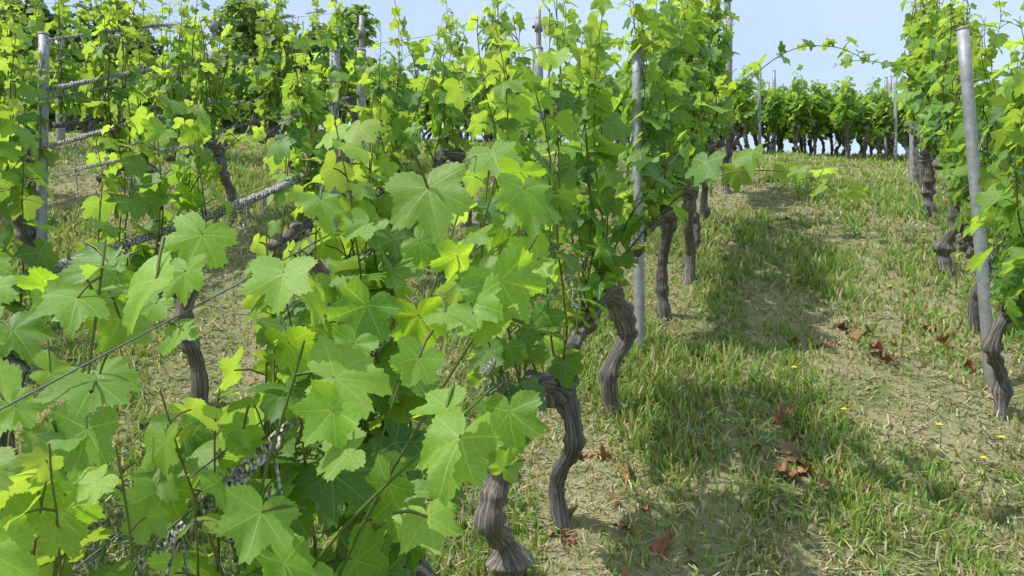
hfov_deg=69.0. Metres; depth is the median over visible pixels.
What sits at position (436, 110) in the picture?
vine leaves
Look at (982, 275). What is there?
trellis post
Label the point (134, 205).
vine leaves
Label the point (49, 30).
trellis wires
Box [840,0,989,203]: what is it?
vine leaves
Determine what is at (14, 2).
vine leaves
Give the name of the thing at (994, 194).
vine leaves
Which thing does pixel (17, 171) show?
vine leaves
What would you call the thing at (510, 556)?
vine row trunks
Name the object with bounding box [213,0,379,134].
tree crown
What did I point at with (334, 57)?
trellis post
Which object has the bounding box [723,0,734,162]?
trellis post
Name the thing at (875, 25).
sky
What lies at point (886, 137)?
block post
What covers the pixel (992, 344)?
vine row trunks
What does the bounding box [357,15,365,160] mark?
trellis post
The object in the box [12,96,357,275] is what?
vine row trunks
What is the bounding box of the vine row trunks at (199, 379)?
[0,123,502,454]
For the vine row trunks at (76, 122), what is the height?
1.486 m
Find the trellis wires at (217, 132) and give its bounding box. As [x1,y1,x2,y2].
[0,17,568,373]
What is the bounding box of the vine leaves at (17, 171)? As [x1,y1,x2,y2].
[2,123,26,182]
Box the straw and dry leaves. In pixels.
[8,140,1023,575]
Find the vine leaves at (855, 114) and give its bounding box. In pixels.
[1,53,1016,150]
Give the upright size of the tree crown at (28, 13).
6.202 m
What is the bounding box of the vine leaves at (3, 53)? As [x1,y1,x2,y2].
[0,0,16,59]
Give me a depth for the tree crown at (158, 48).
31.82 m
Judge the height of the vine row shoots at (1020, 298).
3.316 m
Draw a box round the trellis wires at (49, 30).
[2,3,118,105]
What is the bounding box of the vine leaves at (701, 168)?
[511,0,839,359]
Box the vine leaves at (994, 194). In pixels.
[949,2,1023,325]
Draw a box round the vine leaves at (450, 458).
[0,64,580,575]
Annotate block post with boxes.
[240,56,242,134]
[758,67,760,144]
[767,82,769,150]
[772,70,775,151]
[884,77,887,157]
[888,76,891,139]
[893,75,896,160]
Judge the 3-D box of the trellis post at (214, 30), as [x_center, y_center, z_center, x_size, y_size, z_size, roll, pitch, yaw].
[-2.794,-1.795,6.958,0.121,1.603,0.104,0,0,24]
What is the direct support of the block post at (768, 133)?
on the ground at (920, 384)
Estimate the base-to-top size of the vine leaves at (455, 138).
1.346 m
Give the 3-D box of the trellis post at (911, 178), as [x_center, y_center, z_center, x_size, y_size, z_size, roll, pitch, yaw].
[3.687,-1.650,6.831,0.119,1.903,0.082,0,0,24]
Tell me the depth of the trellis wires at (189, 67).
4.79 m
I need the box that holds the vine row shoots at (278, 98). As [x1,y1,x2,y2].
[6,0,356,186]
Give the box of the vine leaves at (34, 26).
[0,0,226,118]
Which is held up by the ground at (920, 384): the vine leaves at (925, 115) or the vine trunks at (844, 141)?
the vine trunks at (844, 141)
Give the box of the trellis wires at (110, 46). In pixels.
[1,9,272,142]
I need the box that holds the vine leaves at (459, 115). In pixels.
[355,0,515,160]
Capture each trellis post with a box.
[36,32,49,240]
[55,24,65,141]
[208,10,217,137]
[327,49,341,268]
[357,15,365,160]
[532,8,544,161]
[627,39,647,352]
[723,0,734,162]
[909,3,917,184]
[955,25,993,386]
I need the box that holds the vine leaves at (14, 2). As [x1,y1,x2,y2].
[0,0,20,49]
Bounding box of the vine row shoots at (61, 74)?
[0,0,222,121]
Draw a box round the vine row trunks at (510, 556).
[389,126,735,575]
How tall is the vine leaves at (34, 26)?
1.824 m
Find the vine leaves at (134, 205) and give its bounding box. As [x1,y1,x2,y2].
[0,15,432,362]
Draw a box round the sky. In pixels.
[21,0,1023,155]
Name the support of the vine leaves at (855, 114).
attached to the vine trunks at (844, 141)
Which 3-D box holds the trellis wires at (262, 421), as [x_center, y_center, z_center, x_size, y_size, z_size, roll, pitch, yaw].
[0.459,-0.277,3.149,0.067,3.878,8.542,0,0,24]
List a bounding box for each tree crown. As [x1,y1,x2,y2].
[0,0,119,72]
[49,0,164,132]
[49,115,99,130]
[162,48,263,134]
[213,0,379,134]
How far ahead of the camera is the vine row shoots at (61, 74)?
5.64 m
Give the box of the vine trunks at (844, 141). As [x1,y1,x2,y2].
[20,102,1013,162]
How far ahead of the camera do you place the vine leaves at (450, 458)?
1.03 m
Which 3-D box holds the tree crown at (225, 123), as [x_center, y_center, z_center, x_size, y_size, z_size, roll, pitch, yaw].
[-12.737,-8.276,32.431,5.182,5.992,5.862,0,0,-34]
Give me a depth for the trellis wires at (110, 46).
5.84 m
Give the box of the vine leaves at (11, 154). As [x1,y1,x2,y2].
[0,21,452,323]
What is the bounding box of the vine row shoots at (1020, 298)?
[832,0,1023,304]
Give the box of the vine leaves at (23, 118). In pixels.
[5,112,37,170]
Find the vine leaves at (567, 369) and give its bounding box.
[442,0,797,388]
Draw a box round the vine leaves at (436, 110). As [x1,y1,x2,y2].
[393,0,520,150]
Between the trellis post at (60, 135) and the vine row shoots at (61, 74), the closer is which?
the vine row shoots at (61, 74)
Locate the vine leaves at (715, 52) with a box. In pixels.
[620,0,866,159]
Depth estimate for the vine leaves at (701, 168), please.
2.71 m
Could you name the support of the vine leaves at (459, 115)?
attached to the vine row shoots at (202, 192)
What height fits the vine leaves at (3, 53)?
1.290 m
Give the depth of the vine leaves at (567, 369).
2.63 m
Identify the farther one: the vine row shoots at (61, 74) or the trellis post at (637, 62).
the vine row shoots at (61, 74)
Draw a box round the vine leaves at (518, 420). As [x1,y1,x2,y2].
[0,24,557,575]
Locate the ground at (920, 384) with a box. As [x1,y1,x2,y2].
[0,130,1023,575]
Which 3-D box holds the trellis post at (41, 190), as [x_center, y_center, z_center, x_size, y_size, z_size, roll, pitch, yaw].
[-2.471,-0.517,3.921,0.096,1.654,0.071,0,0,24]
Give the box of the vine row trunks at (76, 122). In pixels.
[24,92,196,195]
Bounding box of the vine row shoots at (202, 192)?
[1,0,509,355]
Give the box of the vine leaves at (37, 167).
[0,122,49,182]
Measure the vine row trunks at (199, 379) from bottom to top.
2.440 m
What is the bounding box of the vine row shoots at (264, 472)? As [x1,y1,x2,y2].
[0,0,870,575]
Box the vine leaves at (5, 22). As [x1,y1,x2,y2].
[0,14,16,75]
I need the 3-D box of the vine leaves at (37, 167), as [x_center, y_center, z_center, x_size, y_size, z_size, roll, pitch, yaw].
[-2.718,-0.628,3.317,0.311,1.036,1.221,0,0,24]
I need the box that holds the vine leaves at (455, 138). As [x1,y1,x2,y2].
[357,0,512,147]
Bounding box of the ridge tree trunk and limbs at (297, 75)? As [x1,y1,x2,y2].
[254,50,313,128]
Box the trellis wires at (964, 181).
[905,49,1023,335]
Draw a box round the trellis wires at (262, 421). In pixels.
[0,27,737,570]
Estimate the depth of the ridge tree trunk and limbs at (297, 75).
30.00 m
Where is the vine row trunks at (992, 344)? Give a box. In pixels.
[910,122,1023,420]
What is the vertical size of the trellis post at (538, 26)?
1.684 m
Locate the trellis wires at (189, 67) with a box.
[0,10,388,217]
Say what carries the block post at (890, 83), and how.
on the ground at (920, 384)
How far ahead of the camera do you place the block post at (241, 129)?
14.98 m
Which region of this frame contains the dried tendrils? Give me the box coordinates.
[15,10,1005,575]
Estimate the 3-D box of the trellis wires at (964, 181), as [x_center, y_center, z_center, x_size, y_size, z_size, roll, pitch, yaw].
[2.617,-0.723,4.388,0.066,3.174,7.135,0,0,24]
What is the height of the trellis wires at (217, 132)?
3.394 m
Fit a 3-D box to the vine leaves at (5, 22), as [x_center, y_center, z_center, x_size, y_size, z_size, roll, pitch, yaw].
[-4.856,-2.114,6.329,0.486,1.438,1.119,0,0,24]
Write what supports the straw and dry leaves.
on the ground at (920, 384)

